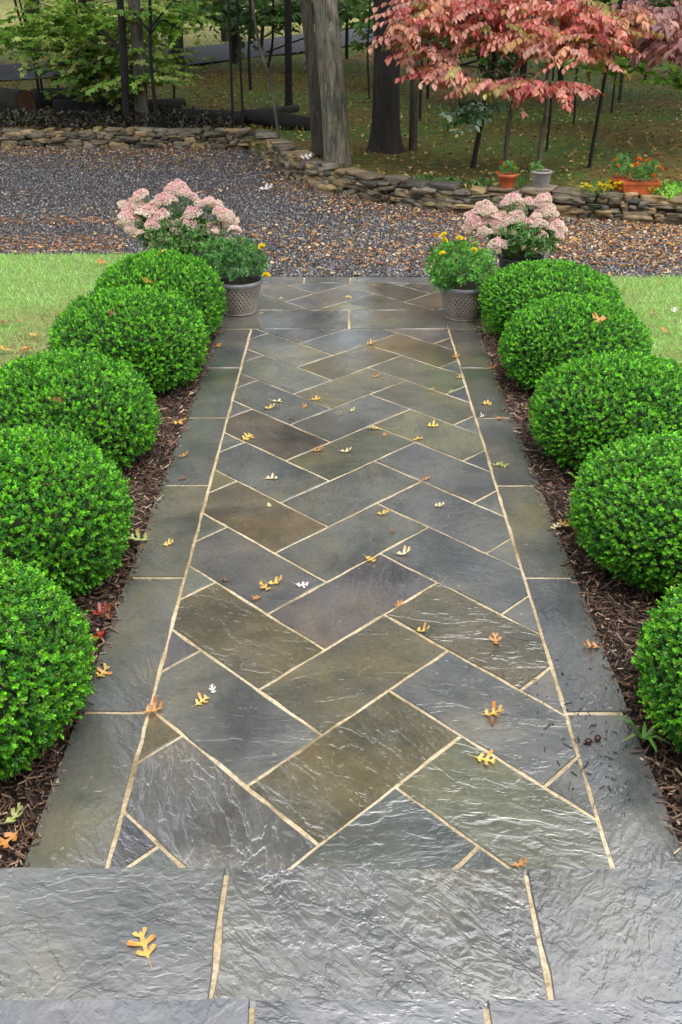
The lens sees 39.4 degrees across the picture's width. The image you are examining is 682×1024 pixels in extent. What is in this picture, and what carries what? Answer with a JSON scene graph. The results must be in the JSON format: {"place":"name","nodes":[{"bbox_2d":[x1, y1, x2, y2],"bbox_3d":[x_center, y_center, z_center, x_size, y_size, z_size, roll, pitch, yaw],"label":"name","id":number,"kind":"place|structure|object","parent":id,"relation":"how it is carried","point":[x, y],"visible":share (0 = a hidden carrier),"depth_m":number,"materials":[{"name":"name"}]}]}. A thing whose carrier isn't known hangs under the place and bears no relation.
{"place":"outdoors","nodes":[
{"label":"outdoors","id":0,"kind":"place"},
{"bbox_2d":[0,255,124,369],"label":"lawn","id":1,"kind":"structure","parent":0,"point":[43,346],"depth_m":6.84,"materials":[{"name":"green plant"}]},
{"bbox_2d":[0,250,681,365],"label":"lawn grass","id":2,"kind":"structure","parent":1,"relation":"on","point":[82,262],"depth_m":7.00,"materials":[{"name":"green plant"}]},
{"bbox_2d":[0,0,406,63],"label":"meadow","id":3,"kind":"structure","parent":0,"point":[5,5],"depth_m":29.16,"materials":[{"name":"green plant"}]},
{"bbox_2d":[0,16,530,79],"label":"road","id":4,"kind":"structure","parent":0,"point":[218,52],"depth_m":24.48,"materials":[{"name":"grey asphalt"}]},
{"bbox_2d":[0,0,681,193],"bbox_3d":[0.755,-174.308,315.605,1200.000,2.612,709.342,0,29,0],"label":"woodland floor","id":5,"kind":"structure","parent":0,"point":[553,153],"depth_m":14.36,"materials":[{"name":"plant"}]},
{"bbox_2d":[0,87,34,115],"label":"fallen log","id":6,"kind":"object","parent":5,"relation":"on","point":[16,98],"visible":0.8,"depth_m":15.18,"materials":[{"name":"grey wood"}]},
{"bbox_2d":[19,0,44,110],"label":"maple sapling","id":7,"kind":"object","parent":5,"relation":"on","point":[42,93],"visible":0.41,"depth_m":15.35,"materials":[{"name":"black plant"}]},
{"bbox_2d":[24,0,40,54],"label":"oak tree","id":8,"kind":"object","parent":5,"relation":"on","point":[28,11],"visible":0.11,"depth_m":23.34,"materials":[{"name":"green plant"}]},
{"bbox_2d":[0,0,111,114],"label":"maple sapling","id":9,"kind":"object","parent":5,"relation":"on","point":[8,42],"visible":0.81,"depth_m":14.15,"materials":[{"name":"green plant"}]},
{"bbox_2d":[30,87,133,109],"bbox_3d":[-4.379,-7.161,16.375,1.906,0.336,0.377,-20,35,-32],"label":"fallen log","id":10,"kind":"object","parent":5,"relation":"on","point":[33,91],"visible":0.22,"depth_m":15.96,"materials":[{"name":"black plant"}]},
{"bbox_2d":[78,0,99,61],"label":"oak tree","id":11,"kind":"object","parent":5,"relation":"on","point":[83,2],"visible":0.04,"depth_m":21.99,"materials":[{"name":"green plant"}]},
{"bbox_2d":[21,0,165,110],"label":"maple sapling","id":12,"kind":"object","parent":5,"relation":"on","point":[77,77],"visible":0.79,"depth_m":13.81,"materials":[{"name":"green plant"}]},
{"bbox_2d":[5,0,222,127],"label":"maple tree","id":13,"kind":"object","parent":5,"relation":"on","point":[121,24],"visible":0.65,"depth_m":14.25,"materials":[{"name":"green plant"}]},
{"bbox_2d":[0,103,234,129],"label":"undergrowth","id":14,"kind":"object","parent":5,"relation":"on","point":[73,120],"visible":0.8,"depth_m":13.63,"materials":[{"name":"black plant"}]},
{"bbox_2d":[53,99,181,120],"bbox_3d":[-3.427,-6.202,14.678,1.938,0.320,0.324,-2,29,-3],"label":"fallen log","id":15,"kind":"object","parent":5,"relation":"on","point":[76,105],"visible":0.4,"depth_m":14.52,"materials":[{"name":"black wood"}]},
{"bbox_2d":[56,0,214,126],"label":"maple tree","id":16,"kind":"object","parent":5,"relation":"on","point":[139,75],"visible":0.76,"depth_m":13.60,"materials":[{"name":"green plant"}]},
{"bbox_2d":[86,0,205,127],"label":"maple sapling","id":17,"kind":"object","parent":5,"relation":"on","point":[151,14],"visible":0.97,"depth_m":13.18,"materials":[{"name":"green plant"}]},
{"bbox_2d":[133,98,186,105],"bbox_3d":[-3.013,-6.832,15.927,0.241,0.184,1.043,25,38,38],"label":"fallen log","id":18,"kind":"object","parent":5,"relation":"on","point":[181,101],"visible":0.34,"depth_m":15.97,"materials":[{"name":"black wood"}]},
{"bbox_2d":[168,0,174,97],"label":"sapling","id":19,"kind":"object","parent":5,"relation":"on","point":[173,71],"visible":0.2,"depth_m":16.08,"materials":[{"name":"black plant"}]},
{"bbox_2d":[167,0,186,78],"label":"oak tree","id":20,"kind":"object","parent":5,"relation":"on","point":[180,42],"visible":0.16,"depth_m":19.91,"materials":[{"name":"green plant"}]},
{"bbox_2d":[149,108,241,127],"bbox_3d":[-2.132,-5.774,13.957,1.458,0.270,0.344,6,30,11],"label":"fallen log","id":21,"kind":"object","parent":5,"relation":"on","point":[237,117],"visible":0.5,"depth_m":13.80,"materials":[{"name":"black wood"}]},
{"bbox_2d":[219,0,228,41],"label":"oak tree","id":22,"kind":"object","parent":5,"relation":"on","point":[225,37],"visible":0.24,"depth_m":26.70,"materials":[{"name":"black plant"}]},
{"bbox_2d":[227,0,233,127],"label":"sapling","id":23,"kind":"object","parent":5,"relation":"on","point":[231,77],"visible":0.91,"depth_m":13.19,"materials":[{"name":"black plant"}]},
{"bbox_2d":[229,0,238,63],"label":"oak tree","id":24,"kind":"object","parent":5,"relation":"on","point":[234,43],"visible":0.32,"depth_m":22.37,"materials":[{"name":"black plant"}]},
{"bbox_2d":[236,0,244,127],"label":"sapling","id":25,"kind":"object","parent":5,"relation":"on","point":[240,70],"visible":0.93,"depth_m":13.20,"materials":[{"name":"black plant"}]},
{"bbox_2d":[247,0,251,89],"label":"sapling","id":26,"kind":"object","parent":5,"relation":"on","point":[248,59],"visible":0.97,"depth_m":18.34,"materials":[{"name":"black plant"}]},
{"bbox_2d":[251,0,279,137],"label":"sapling","id":27,"kind":"object","parent":5,"relation":"on","point":[267,72],"visible":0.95,"depth_m":12.52,"materials":[{"name":"brown plant"}]},
{"bbox_2d":[267,0,273,69],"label":"sapling","id":28,"kind":"object","parent":5,"relation":"on","point":[270,54],"visible":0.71,"depth_m":21.01,"materials":[{"name":"brown plant"}]},
{"bbox_2d":[240,109,310,130],"bbox_3d":[-0.968,-5.690,13.813,1.235,0.241,0.277,19,34,30],"label":"fallen log","id":29,"kind":"object","parent":5,"relation":"on","point":[267,119],"visible":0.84,"depth_m":13.67,"materials":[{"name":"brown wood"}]},
{"bbox_2d":[252,105,299,112],"bbox_3d":[-1.070,-6.336,15.050,0.219,0.164,1.347,19,34,30],"label":"fallen log","id":30,"kind":"object","parent":5,"relation":"on","point":[290,108],"visible":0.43,"depth_m":15.15,"materials":[{"name":"black wood"}]},
{"bbox_2d":[284,0,292,105],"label":"oak tree","id":31,"kind":"object","parent":5,"relation":"on","point":[288,49],"visible":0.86,"depth_m":16.12,"materials":[{"name":"black plant"}]},
{"bbox_2d":[300,0,323,157],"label":"oak tree","id":32,"kind":"object","parent":5,"relation":"on","point":[313,82],"visible":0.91,"depth_m":11.04,"materials":[{"name":"brown plant"}]},
{"bbox_2d":[182,0,453,68],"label":"beech tree","id":33,"kind":"object","parent":5,"relation":"on","point":[356,9],"visible":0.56,"depth_m":20.42,"materials":[{"name":"green plant"}]},
{"bbox_2d":[313,0,351,166],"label":"oak tree","id":34,"kind":"object","parent":5,"relation":"on","point":[336,146],"visible":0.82,"depth_m":10.55,"materials":[{"name":"grey plant"}]},
{"bbox_2d":[345,19,348,58],"bbox_3d":[0.164,-13.210,22.425,0.082,4.662,0.211,11,31,19],"label":"sapling","id":35,"kind":"object","parent":5,"relation":"on","point":[346,41],"visible":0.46,"depth_m":23.28,"materials":[{"name":"black plant"}]},
{"bbox_2d":[367,0,370,98],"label":"sapling","id":36,"kind":"object","parent":5,"relation":"on","point":[368,79],"visible":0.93,"depth_m":16.68,"materials":[{"name":"black plant"}]},
{"bbox_2d":[365,0,405,154],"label":"oak tree","id":37,"kind":"object","parent":5,"relation":"on","point":[385,137],"visible":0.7,"depth_m":11.45,"materials":[{"name":"brown plant"}]},
{"bbox_2d":[409,11,418,150],"bbox_3d":[0.872,-8.018,10.206,0.109,7.880,0.358,-9,30,-16],"label":"oak tree","id":38,"kind":"object","parent":5,"relation":"on","point":[413,122],"visible":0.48,"depth_m":11.76,"materials":[{"name":"brown plant"}]},
{"bbox_2d":[418,35,422,120],"bbox_3d":[1.204,-7.652,13.666,0.046,3.881,0.140,0,29,0],"label":"sapling","id":39,"kind":"object","parent":5,"relation":"on","point":[420,100],"visible":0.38,"depth_m":14.40,"materials":[{"name":"brown plant"}]},
{"bbox_2d":[412,172,440,180],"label":"wild plant","id":40,"kind":"object","parent":5,"relation":"on","point":[427,176],"visible":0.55,"depth_m":9.81,"materials":[{"name":"green plant"}]},
{"bbox_2d":[426,37,430,97],"bbox_3d":[1.593,-9.733,16.384,0.062,4.880,0.181,2,29,3],"label":"sapling","id":41,"kind":"object","parent":5,"relation":"on","point":[427,90],"visible":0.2,"depth_m":17.41,"materials":[{"name":"brown plant"}]},
{"bbox_2d":[365,0,533,163],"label":"dogwood tree","id":42,"kind":"object","parent":5,"relation":"on","point":[431,18],"visible":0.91,"depth_m":9.59,"materials":[{"name":"pink plant"}]},
{"bbox_2d":[441,175,466,186],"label":"wild plant","id":43,"kind":"object","parent":5,"relation":"on","point":[448,179],"visible":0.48,"depth_m":9.72,"materials":[{"name":"green plant"}]},
{"bbox_2d":[435,52,514,167],"bbox_3d":[1.493,-5.412,9.636,1.174,3.882,0.679,-23,36,-35],"label":"holly sapling","id":44,"kind":"object","parent":5,"relation":"on","point":[477,113],"visible":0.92,"depth_m":10.19,"materials":[{"name":"green plant"}]},
{"bbox_2d":[466,177,497,187],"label":"wild plant","id":45,"kind":"object","parent":5,"relation":"on","point":[481,180],"visible":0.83,"depth_m":9.63,"materials":[{"name":"green plant"}]},
{"bbox_2d":[517,15,528,100],"bbox_3d":[3.147,-10.255,15.267,0.132,6.881,0.279,-13,32,-22],"label":"sapling","id":46,"kind":"object","parent":5,"relation":"on","point":[523,69],"visible":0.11,"depth_m":16.57,"materials":[{"name":"brown plant"}]},
{"bbox_2d":[419,0,680,106],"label":"tree","id":47,"kind":"object","parent":5,"relation":"on","point":[504,64],"visible":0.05,"depth_m":15.62,"materials":[{"name":"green plant"}]},
{"bbox_2d":[545,48,556,151],"bbox_3d":[2.572,-5.930,11.181,0.039,3.280,0.162,0,29,0],"label":"sapling","id":48,"kind":"object","parent":5,"relation":"on","point":[549,120],"visible":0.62,"depth_m":11.73,"materials":[{"name":"brown plant"}]},
{"bbox_2d":[444,0,669,168],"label":"dogwood tree","id":49,"kind":"object","parent":5,"relation":"on","point":[599,25],"visible":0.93,"depth_m":9.40,"materials":[{"name":"pink plant"}]},
{"bbox_2d":[557,62,563,81],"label":"sapling","id":50,"kind":"object","parent":5,"relation":"on","point":[560,76],"visible":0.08,"depth_m":17.94,"materials":[{"name":"brown plant"}]},
{"bbox_2d":[572,58,577,124],"bbox_3d":[3.381,-7.367,13.153,0.046,3.880,0.193,-19,34,-31],"label":"sapling","id":51,"kind":"object","parent":5,"relation":"on","point":[575,96],"visible":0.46,"depth_m":13.87,"materials":[{"name":"brown plant"}]},
{"bbox_2d":[536,0,660,112],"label":"maple sapling","id":52,"kind":"object","parent":5,"relation":"on","point":[621,61],"visible":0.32,"depth_m":12.62,"materials":[{"name":"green plant"}]},
{"bbox_2d":[587,0,622,167],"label":"sapling","id":53,"kind":"object","parent":5,"relation":"on","point":[598,115],"visible":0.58,"depth_m":10.40,"materials":[{"name":"brown plant"}]},
{"bbox_2d":[618,0,625,101],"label":"sapling","id":54,"kind":"object","parent":5,"relation":"on","point":[620,89],"visible":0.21,"depth_m":16.92,"materials":[{"name":"black plant"}]},
{"bbox_2d":[608,0,681,72],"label":"dogwood tree","id":55,"kind":"object","parent":5,"relation":"on","point":[653,50],"visible":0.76,"depth_m":10.33,"materials":[{"name":"pink plant"}]},
{"bbox_2d":[636,0,681,95],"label":"maple sapling","id":56,"kind":"object","parent":5,"relation":"on","point":[674,78],"visible":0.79,"depth_m":11.84,"materials":[{"name":"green plant"}]},
{"bbox_2d":[0,146,681,277],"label":"gravel yard","id":57,"kind":"structure","parent":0,"point":[131,193],"depth_m":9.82,"materials":[{"name":"grey gravel"}]},
{"bbox_2d":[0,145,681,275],"bbox_3d":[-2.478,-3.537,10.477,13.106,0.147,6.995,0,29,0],"label":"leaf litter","id":58,"kind":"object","parent":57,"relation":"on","point":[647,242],"visible":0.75,"depth_m":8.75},
{"bbox_2d":[25,277,681,875],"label":"path","id":59,"kind":"structure","parent":0,"point":[339,719],"depth_m":3.29,"materials":[{"name":"grey stone"}]},
{"bbox_2d":[96,663,111,675],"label":"fallen leaf","id":60,"kind":"object","parent":59,"relation":"on","point":[103,671],"visible":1,"depth_m":3.15,"materials":[{"name":"orange plant"}]},
{"bbox_2d":[137,695,162,712],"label":"fallen leaf","id":61,"kind":"object","parent":59,"relation":"on","point":[154,709],"visible":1,"depth_m":2.99,"materials":[{"name":"orange plant"}]},
{"bbox_2d":[192,692,208,706],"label":"fallen leaf","id":62,"kind":"object","parent":59,"relation":"on","point":[201,699],"visible":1,"depth_m":3.03,"materials":[{"name":"yellow plant"}]},
{"bbox_2d":[198,233,270,315],"bbox_3d":[-0.727,-1.636,6.521,0.479,0.532,0.474,-20,35,-32],"label":"potted plant","id":63,"kind":"object","parent":59,"relation":"on","point":[242,292],"visible":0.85,"depth_m":6.43,"materials":[{"name":"plant"}]},
{"bbox_2d":[0,867,681,1008],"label":"stone step","id":64,"kind":"object","parent":59,"relation":"on","point":[483,935],"visible":0.94,"depth_m":2.12,"materials":[{"name":"grey stone"}]},
{"bbox_2d":[126,927,156,968],"bbox_3d":[-0.423,0.952,2.085,0.100,0.008,0.060,23,36,35],"label":"fallen leaf","id":65,"kind":"object","parent":64,"relation":"on","point":[143,942],"visible":1,"depth_m":2.09,"materials":[{"name":"plant"}]},
{"bbox_2d":[0,998,681,1023],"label":"stone step","id":66,"kind":"object","parent":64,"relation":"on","point":[241,1011],"visible":1,"depth_m":1.80,"materials":[{"name":"grey stone"}]},
{"bbox_2d":[425,232,500,321],"bbox_3d":[0.808,-1.603,6.402,0.522,0.589,0.490,0,29,0],"label":"plant pot","id":67,"kind":"object","parent":59,"relation":"on","point":[459,298],"visible":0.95,"depth_m":6.31,"materials":[{"name":"ceramic"}]},
{"bbox_2d":[468,748,494,764],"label":"fallen leaf","id":68,"kind":"object","parent":59,"relation":"on","point":[486,759],"visible":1,"depth_m":2.80,"materials":[{"name":"yellow plant"}]},
{"bbox_2d":[484,701,503,715],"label":"fallen leaf","id":69,"kind":"object","parent":59,"relation":"on","point":[494,712],"visible":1,"depth_m":2.98,"materials":[{"name":"plant"}]},
{"bbox_2d":[488,633,501,643],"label":"fallen leaf","id":70,"kind":"object","parent":59,"relation":"on","point":[494,639],"visible":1,"depth_m":3.31,"materials":[{"name":"orange plant"}]},
{"bbox_2d":[512,857,528,866],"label":"fallen leaf","id":71,"kind":"object","parent":59,"relation":"on","point":[520,862],"visible":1,"depth_m":2.46,"materials":[{"name":"orange plant"}]},
{"bbox_2d":[533,659,630,814],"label":"bark crumbs","id":72,"kind":"object","parent":59,"relation":"on","point":[583,743],"visible":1,"depth_m":2.87,"materials":[{"name":"brown wood"}]},
{"bbox_2d":[584,639,607,647],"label":"fallen leaf","id":73,"kind":"object","parent":59,"relation":"on","point":[589,643],"visible":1,"depth_m":3.28,"materials":[{"name":"orange plant"}]},
{"bbox_2d":[613,277,681,362],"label":"lawn","id":74,"kind":"structure","parent":0,"point":[658,328],"depth_m":6.72,"materials":[{"name":"green plant"}]},
{"label":"ground","id":75,"kind":"structure","parent":0,"visible":0},
{"bbox_2d":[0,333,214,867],"bbox_3d":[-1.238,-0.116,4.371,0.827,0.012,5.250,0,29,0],"label":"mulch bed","id":76,"kind":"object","parent":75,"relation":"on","point":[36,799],"visible":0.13,"depth_m":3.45,"materials":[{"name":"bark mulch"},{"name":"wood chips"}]},
{"bbox_2d":[0,550,98,780],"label":"boxwood","id":77,"kind":"object","parent":76,"relation":"on","point":[44,629],"visible":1,"depth_m":2.71,"materials":[{"name":"green plant"}]},
{"bbox_2d":[0,423,135,596],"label":"boxwood","id":78,"kind":"object","parent":76,"relation":"on","point":[66,511],"visible":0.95,"depth_m":3.40,"materials":[{"name":"green plant"}]},
{"bbox_2d":[0,346,163,470],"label":"boxwood","id":79,"kind":"object","parent":76,"relation":"on","point":[109,408],"visible":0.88,"depth_m":4.25,"materials":[{"name":"green plant"}]},
{"bbox_2d":[47,284,209,393],"bbox_3d":[-1.190,-0.983,5.361,0.922,0.553,0.913,-23,37,-36],"label":"boxwood","id":80,"kind":"object","parent":76,"relation":"on","point":[157,339],"visible":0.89,"depth_m":5.12,"materials":[{"name":"green plant"}]},
{"bbox_2d":[93,247,227,341],"bbox_3d":[-1.161,-1.390,6.091,0.865,0.557,0.877,-12,31,-20],"label":"boxwood","id":81,"kind":"object","parent":76,"relation":"on","point":[196,281],"visible":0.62,"depth_m":5.90,"materials":[{"name":"green plant"}]},
{"bbox_2d":[0,316,681,867],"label":"bark mulch","id":82,"kind":"object","parent":75,"relation":"on","point":[144,508],"visible":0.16,"depth_m":3.57,"materials":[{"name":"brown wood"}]},
{"bbox_2d":[0,822,24,847],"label":"fallen leaf","id":83,"kind":"object","parent":82,"relation":"on","point":[13,836],"visible":1,"depth_m":2.53,"materials":[{"name":"orange plant"}]},
{"bbox_2d":[4,802,22,822],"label":"fallen leaf","id":84,"kind":"object","parent":82,"relation":"on","point":[14,814],"visible":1,"depth_m":2.60,"materials":[{"name":"plant"}]},
{"bbox_2d":[92,626,105,640],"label":"fallen leaf","id":85,"kind":"object","parent":82,"relation":"on","point":[99,636],"visible":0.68,"depth_m":3.32,"materials":[{"name":"red plant"}]},
{"bbox_2d":[93,602,110,614],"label":"fallen leaf","id":86,"kind":"object","parent":82,"relation":"on","point":[99,608],"visible":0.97,"depth_m":3.45,"materials":[{"name":"red plant"}]},
{"bbox_2d":[101,605,112,618],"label":"fallen leaf","id":87,"kind":"object","parent":82,"relation":"on","point":[106,614],"visible":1,"depth_m":3.43,"materials":[{"name":"red plant"}]},
{"bbox_2d":[130,528,147,540],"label":"fallen leaf","id":88,"kind":"object","parent":82,"relation":"on","point":[138,535],"visible":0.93,"depth_m":3.90,"materials":[{"name":"yellow plant"}]},
{"bbox_2d":[477,258,622,337],"bbox_3d":[1.357,-1.389,6.153,0.930,0.490,0.952,-14,32,-23],"label":"boxwood","id":89,"kind":"object","parent":82,"relation":"on","point":[505,293],"visible":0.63,"depth_m":5.98,"materials":[{"name":"green plant"}]},
{"bbox_2d":[497,290,654,389],"bbox_3d":[1.318,-0.965,5.377,0.874,0.504,0.886,25,38,37],"label":"boxwood","id":90,"kind":"object","parent":82,"relation":"on","point":[544,335],"visible":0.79,"depth_m":5.16,"materials":[{"name":"green plant"}]},
{"bbox_2d":[592,312,611,322],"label":"fallen leaf","id":91,"kind":"object","parent":90,"relation":"on","point":[603,318],"visible":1,"depth_m":5.03,"materials":[{"name":"orange plant"}]},
{"bbox_2d":[527,349,681,474],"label":"boxwood","id":92,"kind":"object","parent":82,"relation":"on","point":[587,404],"visible":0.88,"depth_m":4.29,"materials":[{"name":"green plant"}]},
{"bbox_2d":[566,429,681,600],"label":"boxwood","id":93,"kind":"object","parent":82,"relation":"on","point":[626,515],"visible":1,"depth_m":3.51,"materials":[{"name":"green plant"}]},
{"bbox_2d":[614,715,669,751],"bbox_3d":[0.905,0.675,2.858,0.152,0.045,0.157,0,29,0],"label":"weed","id":94,"kind":"object","parent":82,"relation":"on","point":[647,735],"visible":0.94,"depth_m":2.88,"materials":[{"name":"green plant"}]},
{"bbox_2d":[631,583,681,753],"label":"boxwood","id":95,"kind":"object","parent":82,"relation":"on","point":[660,670],"visible":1,"depth_m":2.81,"materials":[{"name":"green plant"}]},
{"bbox_2d":[0,126,681,224],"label":"dry stone wall","id":96,"kind":"structure","parent":75,"relation":"on","point":[396,190],"depth_m":10.10,"materials":[{"name":"grey stone"}]},
{"bbox_2d":[497,160,518,187],"bbox_3d":[1.644,-3.331,9.369,0.222,0.262,0.211,0,29,0],"label":"plant pot","id":97,"kind":"object","parent":96,"relation":"on","point":[506,178],"visible":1,"depth_m":9.33,"materials":[{"name":"ceramic"}]},
{"bbox_2d":[516,171,531,188],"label":"grass tuft","id":98,"kind":"object","parent":96,"relation":"on","point":[520,185],"visible":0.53,"depth_m":9.47,"materials":[{"name":"green plant"}]},
{"bbox_2d":[528,161,551,187],"bbox_3d":[1.946,-3.299,9.301,0.236,0.272,0.210,0,29,0],"label":"plant pot","id":99,"kind":"object","parent":96,"relation":"on","point":[541,176],"visible":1,"depth_m":9.27,"materials":[{"name":"ceramic"}]},
{"bbox_2d":[578,178,621,195],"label":"flowering plant","id":100,"kind":"object","parent":96,"relation":"on","point":[594,189],"visible":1,"depth_m":9.15,"materials":[{"name":"yellow plant"}]},
{"bbox_2d":[608,153,633,190],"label":"potted plant","id":101,"kind":"object","parent":96,"relation":"on","point":[619,162],"visible":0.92,"depth_m":9.13,"materials":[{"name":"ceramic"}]},
{"bbox_2d":[620,157,663,194],"bbox_3d":[2.868,-3.208,9.078,0.374,0.329,0.261,0,29,0],"label":"flower box","id":102,"kind":"object","parent":96,"relation":"on","point":[640,184],"visible":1,"depth_m":9.05,"materials":[{"name":"ceramic"}]},
{"bbox_2d":[649,179,681,198],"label":"leafy plant","id":103,"kind":"object","parent":96,"relation":"on","point":[668,188],"visible":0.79,"depth_m":9.03,"materials":[{"name":"green plant"}]},
{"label":"lawn","id":104,"kind":"structure","parent":0,"visible":0},
{"bbox_2d":[116,178,241,258],"bbox_3d":[-1.232,-2.120,7.203,0.884,0.716,0.669,-12,31,-20],"label":"flowering plant","id":105,"kind":"object","parent":104,"relation":"on","point":[162,230],"visible":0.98,"depth_m":7.09,"materials":[{"name":"plant"}]},
{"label":"lawn","id":106,"kind":"structure","parent":0,"visible":0},
{"bbox_2d":[461,192,567,269],"bbox_3d":[1.256,-1.980,6.970,0.770,0.698,0.565,0,29,0],"label":"sedum pot","id":107,"kind":"object","parent":106,"relation":"on","point":[506,233],"visible":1,"depth_m":6.84,"materials":[{"name":"plant"}]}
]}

